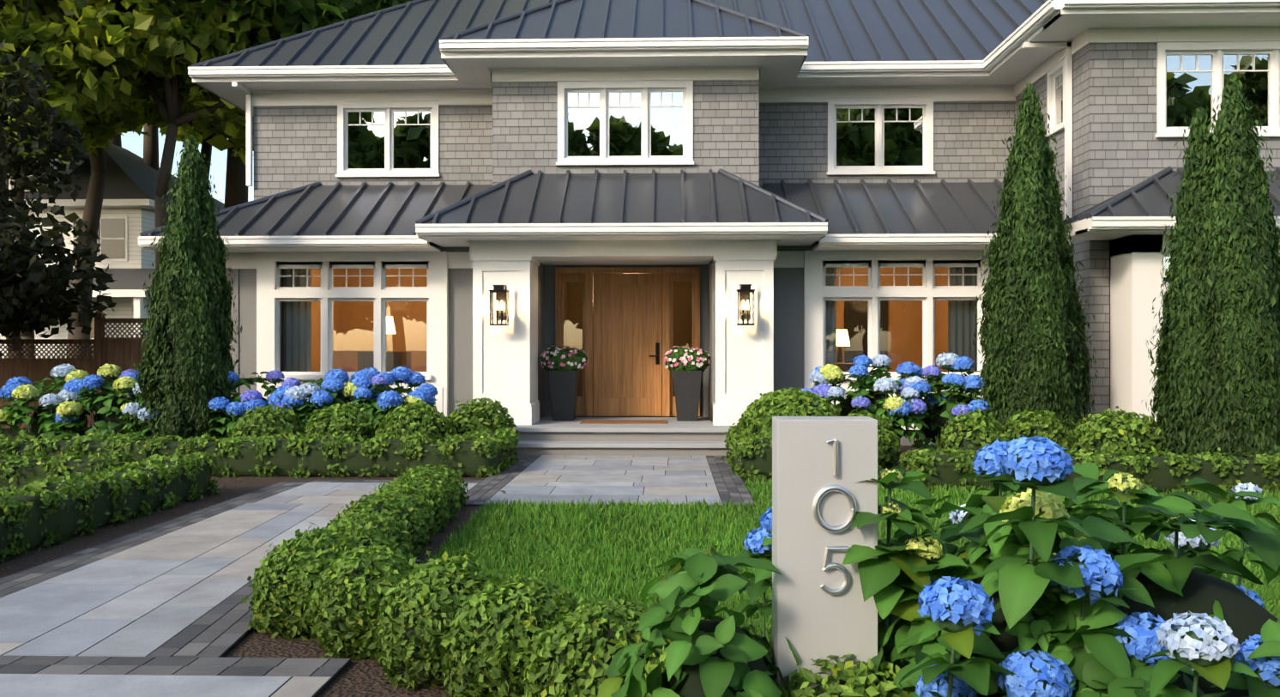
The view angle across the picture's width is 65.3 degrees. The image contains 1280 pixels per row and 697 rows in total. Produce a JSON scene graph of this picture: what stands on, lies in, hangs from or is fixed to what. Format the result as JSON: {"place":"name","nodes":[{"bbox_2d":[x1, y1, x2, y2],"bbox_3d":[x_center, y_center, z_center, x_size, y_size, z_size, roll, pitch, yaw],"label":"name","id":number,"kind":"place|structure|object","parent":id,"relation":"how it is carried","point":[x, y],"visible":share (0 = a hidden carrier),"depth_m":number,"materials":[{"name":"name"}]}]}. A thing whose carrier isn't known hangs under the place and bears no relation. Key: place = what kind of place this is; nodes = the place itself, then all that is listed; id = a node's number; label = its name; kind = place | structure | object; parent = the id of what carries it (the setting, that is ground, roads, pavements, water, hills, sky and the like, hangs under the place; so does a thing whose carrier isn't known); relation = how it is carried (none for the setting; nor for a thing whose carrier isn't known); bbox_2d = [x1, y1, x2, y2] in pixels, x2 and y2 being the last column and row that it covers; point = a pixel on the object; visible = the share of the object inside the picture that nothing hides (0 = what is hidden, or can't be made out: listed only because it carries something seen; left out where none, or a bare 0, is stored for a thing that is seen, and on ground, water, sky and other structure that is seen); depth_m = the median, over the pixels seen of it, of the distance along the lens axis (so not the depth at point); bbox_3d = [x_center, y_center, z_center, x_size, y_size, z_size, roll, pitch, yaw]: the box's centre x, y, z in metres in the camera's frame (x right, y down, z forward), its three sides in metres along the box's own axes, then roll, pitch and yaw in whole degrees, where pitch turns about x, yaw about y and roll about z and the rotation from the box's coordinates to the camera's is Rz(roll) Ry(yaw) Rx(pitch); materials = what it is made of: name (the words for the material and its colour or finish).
{"place":"outdoors","nodes":[
{"label":"outdoors","id":0,"kind":"place"},
{"bbox_2d":[120,127,253,203],"label":"sky","id":1,"kind":"structure","parent":0,"point":[132,141],"materials":[{"name":"white"}]},
{"bbox_2d":[216,241,976,445],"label":"house wall panels","id":2,"kind":"object","parent":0,"point":[788,327],"depth_m":14.85,"materials":[{"name":"grey paint"}]},
{"bbox_2d":[357,300,887,371],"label":"interior lamps","id":3,"kind":"object","parent":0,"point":[848,320],"depth_m":18.74,"materials":[{"name":"white"}]},
{"bbox_2d":[563,273,692,415],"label":"house hall","id":4,"kind":"structure","parent":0,"point":[579,334],"depth_m":19.15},
{"bbox_2d":[311,266,947,371],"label":"house rooms","id":5,"kind":"object","parent":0,"point":[418,341],"depth_m":18.86,"materials":[{"name":"paint"}]},
{"bbox_2d":[139,0,1279,235],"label":"house roofs","id":6,"kind":"structure","parent":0,"point":[413,33],"depth_m":15.13,"materials":[{"name":"grey metal"}]},
{"bbox_2d":[253,42,1279,421],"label":"house shingle walls","id":7,"kind":"structure","parent":0,"point":[739,130],"depth_m":14.81,"materials":[{"name":"grey wood"}]},
{"bbox_2d":[419,473,1279,640],"label":"lawn","id":8,"kind":"structure","parent":0,"point":[558,534],"depth_m":7.29,"materials":[{"name":"green plant"}]},
{"bbox_2d":[1109,240,1110,407],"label":"dark rooms","id":9,"kind":"object","parent":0,"point":[1109,323],"depth_m":13.48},
{"label":"ground","id":10,"kind":"structure","parent":0,"visible":0},
{"bbox_2d":[12,155,35,357],"bbox_3d":[-17.342,-6.327,27.015,11.375,15.573,8.899,0,0,2],"label":"tree","id":11,"kind":"object","parent":10,"relation":"on","point":[27,335],"depth_m":26.75,"materials":[{"name":"brown plant"}]},
{"bbox_2d":[0,39,116,356],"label":"dark tree","id":12,"kind":"object","parent":10,"relation":"on","point":[34,283],"visible":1,"depth_m":16.13,"materials":[{"name":"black plant"}]},
{"bbox_2d":[66,146,107,357],"bbox_3d":[-12.765,-7.075,25.233,10.307,17.071,9.517,0,0,-38],"label":"tree","id":13,"kind":"object","parent":10,"relation":"on","point":[92,211],"depth_m":25.07,"materials":[{"name":"brown plant"}]},
{"bbox_2d":[0,0,200,357],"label":"tree","id":14,"kind":"object","parent":10,"relation":"on","point":[67,96],"visible":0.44,"depth_m":19.61,"materials":[{"name":"green plant"}]},
{"bbox_2d":[0,143,224,358],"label":"neighbour house","id":15,"kind":"structure","parent":10,"relation":"on","point":[127,217],"depth_m":28.39,"materials":[{"name":"grey"}]},
{"bbox_2d":[141,123,181,170],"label":"tree","id":16,"kind":"object","parent":10,"relation":"on","point":[151,151],"depth_m":33.73,"materials":[{"name":"brown plant"}]},
{"bbox_2d":[108,125,217,147],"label":"tree","id":17,"kind":"object","parent":10,"relation":"on","point":[181,136],"visible":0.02,"depth_m":48.33,"materials":[{"name":"green plant"}]},
{"bbox_2d":[0,0,391,274],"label":"tree","id":18,"kind":"object","parent":10,"relation":"on","point":[170,41],"visible":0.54,"depth_m":20.29,"materials":[{"name":"green plant"}]},
{"bbox_2d":[161,119,232,184],"bbox_3d":[-11.527,-5.750,26.393,9.420,14.398,10.730,0,0,2],"label":"tree","id":19,"kind":"object","parent":10,"relation":"on","point":[206,148],"depth_m":27.22,"materials":[{"name":"brown plant"}]},
{"bbox_2d":[183,117,253,208],"bbox_3d":[-13.373,-10.528,31.361,19.037,23.973,18.108,0,0,2],"label":"tree","id":20,"kind":"object","parent":10,"relation":"on","point":[236,190],"visible":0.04,"depth_m":30.34,"materials":[{"name":"brown plant"}]},
{"bbox_2d":[196,0,413,43],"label":"tree","id":21,"kind":"object","parent":10,"relation":"on","point":[292,19],"visible":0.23,"depth_m":20.77,"materials":[{"name":"green plant"}]},
{"bbox_2d":[0,428,1263,696],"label":"mulch beds","id":22,"kind":"object","parent":10,"relation":"on","point":[364,677],"depth_m":6.76,"materials":[{"name":"brown soil"}]},
{"bbox_2d":[0,447,138,495],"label":"hedge","id":23,"kind":"object","parent":22,"relation":"on","point":[15,472],"visible":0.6,"depth_m":9.37,"materials":[{"name":"green plant"}]},
{"bbox_2d":[0,310,150,428],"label":"fence","id":24,"kind":"object","parent":22,"relation":"on","point":[122,351],"visible":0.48,"depth_m":17.24,"materials":[{"name":"brown wood"}]},
{"bbox_2d":[0,451,224,561],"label":"hedge","id":25,"kind":"object","parent":22,"relation":"on","point":[66,507],"visible":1,"depth_m":7.86,"materials":[{"name":"green plant"}]},
{"bbox_2d":[128,134,245,441],"bbox_3d":[-5.918,-0.660,13.174,1.374,4.299,1.301,0,0,2],"label":"arborvitae","id":26,"kind":"object","parent":22,"relation":"on","point":[187,363],"visible":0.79,"depth_m":12.79,"materials":[{"name":"green plant"}]},
{"bbox_2d":[0,362,438,441],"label":"hydrangea bushes","id":27,"kind":"object","parent":22,"relation":"on","point":[66,408],"visible":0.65,"depth_m":13.04,"materials":[{"name":"blue plant"}]},
{"bbox_2d":[0,426,524,477],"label":"hedge","id":28,"kind":"object","parent":22,"relation":"on","point":[477,453],"visible":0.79,"depth_m":11.09,"materials":[{"name":"green plant"}]},
{"bbox_2d":[227,397,518,450],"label":"boxwood shrubs","id":29,"kind":"object","parent":22,"relation":"on","point":[405,420],"visible":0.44,"depth_m":12.17,"materials":[{"name":"green plant"}]},
{"bbox_2d":[0,454,754,696],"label":"paving slabs","id":30,"kind":"structure","parent":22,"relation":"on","point":[142,572],"depth_m":5.88,"materials":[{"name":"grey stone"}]},
{"bbox_2d":[291,463,469,561],"bbox_3d":[-1.778,1.208,7.247,0.691,0.530,3.674,0,0,-2],"label":"hedge","id":31,"kind":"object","parent":22,"relation":"on","point":[406,514],"visible":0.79,"depth_m":6.81,"materials":[{"name":"green plant"}]},
{"bbox_2d":[212,474,766,561],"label":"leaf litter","id":32,"kind":"object","parent":22,"relation":"on","point":[438,530],"visible":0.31,"depth_m":8.94,"materials":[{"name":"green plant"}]},
{"bbox_2d":[240,521,918,696],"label":"boxwood","id":33,"kind":"object","parent":22,"relation":"on","point":[458,628],"visible":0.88,"depth_m":4.11,"materials":[{"name":"green plant"}]},
{"bbox_2d":[514,431,731,455],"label":"step risers","id":34,"kind":"object","parent":22,"relation":"on","point":[633,437],"visible":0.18,"depth_m":13.50,"materials":[{"name":"grey stone"}]},
{"bbox_2d":[513,416,734,447],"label":"step treads","id":35,"kind":"object","parent":34,"relation":"on","point":[672,425],"visible":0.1,"depth_m":13.48,"materials":[{"name":"grey stone"}]},
{"bbox_2d":[539,344,588,420],"bbox_3d":[-1.127,0.509,14.943,0.732,1.123,0.595,0,0,2],"label":"planter","id":36,"kind":"object","parent":35,"relation":"on","point":[564,387],"depth_m":14.76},
{"bbox_2d":[579,419,667,423],"bbox_3d":[-0.229,1.062,14.472,1.240,0.018,0.500,0,0,2],"label":"door mat","id":37,"kind":"object","parent":35,"relation":"on","point":[624,421],"depth_m":14.34,"materials":[{"name":"brown"}]},
{"bbox_2d":[664,345,711,421],"bbox_3d":[0.718,0.514,14.896,0.742,1.114,0.622,0,0,2],"label":"planter","id":38,"kind":"object","parent":35,"relation":"on","point":[687,386],"depth_m":14.70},
{"bbox_2d":[597,506,799,696],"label":"hydrangea","id":39,"kind":"object","parent":22,"relation":"on","point":[715,655],"visible":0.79,"depth_m":2.87,"materials":[{"name":"green plant"}]},
{"bbox_2d":[720,422,883,479],"bbox_3d":[1.849,1.181,11.719,1.724,0.542,1.979,0,0,2],"label":"hedge","id":40,"kind":"object","parent":22,"relation":"on","point":[751,456],"visible":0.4,"depth_m":10.91,"materials":[{"name":"green plant"}]},
{"bbox_2d":[730,386,901,469],"bbox_3d":[2.089,0.998,12.101,2.029,1.052,1.493,0,0,35],"label":"boxwood mound","id":41,"kind":"object","parent":22,"relation":"on","point":[784,401],"visible":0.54,"depth_m":11.91,"materials":[{"name":"green plant"}]},
{"bbox_2d":[772,416,877,694],"bbox_3d":[0.566,0.823,3.073,0.300,1.216,0.182,0,0,2],"label":"house number sign","id":42,"kind":"object","parent":22,"relation":"on","point":[821,607],"visible":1,"depth_m":3.00,"materials":[{"name":"beige stone"}]},
{"bbox_2d":[800,351,1002,453],"bbox_3d":[3.386,0.728,12.851,2.902,1.361,1.495,0,0,2],"label":"hydrangea bush","id":43,"kind":"object","parent":22,"relation":"on","point":[930,415],"visible":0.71,"depth_m":12.53,"materials":[{"name":"blue plant"}]},
{"bbox_2d":[972,82,1091,430],"bbox_3d":[4.807,-0.913,12.431,1.356,4.798,1.372,0,0,2],"label":"arborvitae","id":44,"kind":"object","parent":22,"relation":"on","point":[1026,341],"visible":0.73,"depth_m":12.12,"materials":[{"name":"green plant"}]},
{"bbox_2d":[932,405,1166,457],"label":"boxwood shrubs","id":45,"kind":"object","parent":22,"relation":"on","point":[971,432],"visible":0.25,"depth_m":11.10,"materials":[{"name":"green plant"}]},
{"bbox_2d":[841,434,1279,696],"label":"hydrangea","id":46,"kind":"object","parent":22,"relation":"on","point":[1009,604],"visible":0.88,"depth_m":2.78,"materials":[{"name":"green plant"}]},
{"bbox_2d":[1056,206,1098,423],"bbox_3d":[5.186,-0.235,12.526,1.022,3.359,1.040,0,0,2],"label":"arborvitae","id":47,"kind":"object","parent":22,"relation":"on","point":[1081,348],"visible":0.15,"depth_m":12.38,"materials":[{"name":"green plant"}]},
{"bbox_2d":[899,442,1279,494],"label":"hedge","id":48,"kind":"object","parent":22,"relation":"on","point":[1156,470],"visible":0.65,"depth_m":9.85,"materials":[{"name":"green plant"}]},
{"bbox_2d":[1141,104,1226,458],"bbox_3d":[6.028,-0.548,10.726,0.988,4.065,1.013,0,0,2],"label":"arborvitae","id":49,"kind":"object","parent":22,"relation":"on","point":[1186,245],"visible":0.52,"depth_m":10.60,"materials":[{"name":"green plant"}]},
{"bbox_2d":[1159,73,1279,457],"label":"arborvitae","id":50,"kind":"object","parent":22,"relation":"on","point":[1242,395],"visible":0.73,"depth_m":10.25,"materials":[{"name":"green plant"}]},
{"bbox_2d":[137,0,1279,434],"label":"house trim","id":51,"kind":"structure","parent":10,"relation":"on","point":[1050,38],"depth_m":14.29,"materials":[{"name":"white paint"}]},
{"bbox_2d":[455,403,469,412],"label":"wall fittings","id":52,"kind":"object","parent":51,"relation":"attached to","point":[456,407],"depth_m":14.81,"materials":[{"name":"grey"}]},
{"bbox_2d":[489,284,510,326],"bbox_3d":[-1.947,-0.603,13.858,0.254,0.572,0.282,0,0,2],"label":"sconce","id":53,"kind":"object","parent":51,"relation":"attached to","point":[502,301],"visible":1,"depth_m":13.82,"materials":[{"name":"black metal"}]},
{"bbox_2d":[279,266,977,372],"bbox_3d":[-0.220,-0.449,14.765,10.310,1.590,0.006,0,0,2],"label":"window","id":54,"kind":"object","parent":51,"relation":"attached to","point":[827,345],"visible":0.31,"depth_m":14.85,"materials":[{"name":"clear glass"}]},
{"bbox_2d":[555,266,702,416],"bbox_3d":[-0.169,-0.069,15.681,2.310,2.400,0.180,0,0,2],"label":"front door","id":55,"kind":"structure","parent":51,"relation":"attached to","point":[621,328],"depth_m":15.68,"materials":[{"name":"brown wood"}]},
{"bbox_2d":[283,266,975,371],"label":"curtains","id":56,"kind":"object","parent":51,"relation":"attached to","point":[953,278],"depth_m":14.93,"materials":[{"name":"white fabric"}]},
{"bbox_2d":[735,283,755,325],"bbox_3d":[1.451,-0.603,13.760,0.254,0.572,0.282,0,0,2],"label":"sconce","id":57,"kind":"object","parent":51,"relation":"attached to","point":[745,290],"visible":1,"depth_m":13.69,"materials":[{"name":"black metal"}]},
{"bbox_2d":[347,54,1279,337],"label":"window","id":58,"kind":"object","parent":51,"relation":"attached to","point":[1188,93],"visible":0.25,"depth_m":14.85,"materials":[{"name":"glass"}]}
]}

